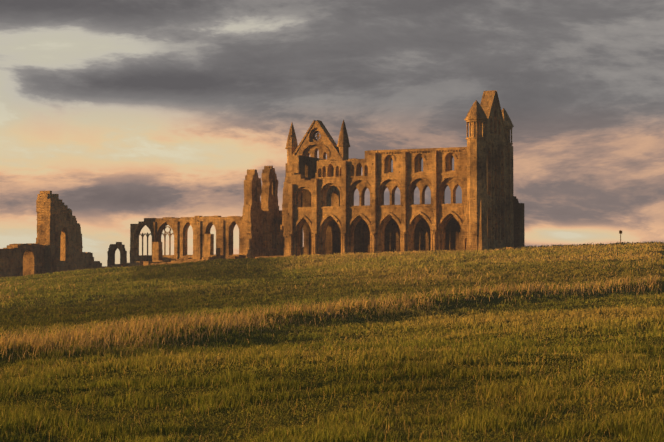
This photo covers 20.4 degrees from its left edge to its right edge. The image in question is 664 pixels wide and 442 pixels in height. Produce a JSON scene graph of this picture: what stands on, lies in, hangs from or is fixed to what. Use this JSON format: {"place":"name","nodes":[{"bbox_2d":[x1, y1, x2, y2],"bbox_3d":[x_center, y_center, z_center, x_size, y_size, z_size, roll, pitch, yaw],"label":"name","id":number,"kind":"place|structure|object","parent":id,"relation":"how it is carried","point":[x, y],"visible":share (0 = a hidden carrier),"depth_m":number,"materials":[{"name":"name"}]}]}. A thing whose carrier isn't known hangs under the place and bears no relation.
{"place":"outdoors","nodes":[
{"label":"outdoors","id":0,"kind":"place"},
{"bbox_2d":[99,216,243,267],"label":"arched wall","id":1,"kind":"structure","parent":0,"point":[203,242],"depth_m":344.98,"materials":[{"name":"brown stone"}]},
{"bbox_2d":[0,241,663,441],"bbox_3d":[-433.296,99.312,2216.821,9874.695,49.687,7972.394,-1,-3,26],"label":"terrain","id":2,"kind":"structure","parent":0,"point":[452,304],"depth_m":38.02,"materials":[{"name":"green plant"}]},
{"bbox_2d":[243,119,349,257],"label":"abbey north transept","id":3,"kind":"structure","parent":2,"relation":"on","point":[263,230],"depth_m":344.90,"materials":[{"name":"brown stone"}]},
{"bbox_2d":[116,247,531,267],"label":"stone foundation","id":4,"kind":"object","parent":2,"relation":"on","point":[207,258],"visible":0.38,"depth_m":303.72,"materials":[{"name":"brown stone"}]},
{"bbox_2d":[0,191,101,276],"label":"ruined wall","id":5,"kind":"structure","parent":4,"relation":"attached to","point":[57,246],"depth_m":346.37,"materials":[{"name":"stone"}]},
{"bbox_2d":[457,90,521,250],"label":"abbey tower","id":6,"kind":"structure","parent":4,"relation":"attached to","point":[491,125],"depth_m":303.93,"materials":[{"name":"stone"}]},
{"bbox_2d":[282,145,524,255],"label":"arcaded wall","id":7,"kind":"structure","parent":2,"relation":"on","point":[377,225],"depth_m":321.85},
{"bbox_2d":[0,0,663,265],"label":"sky","id":8,"kind":"structure","parent":0,"point":[129,112],"materials":[{"name":"grey"}]}
]}

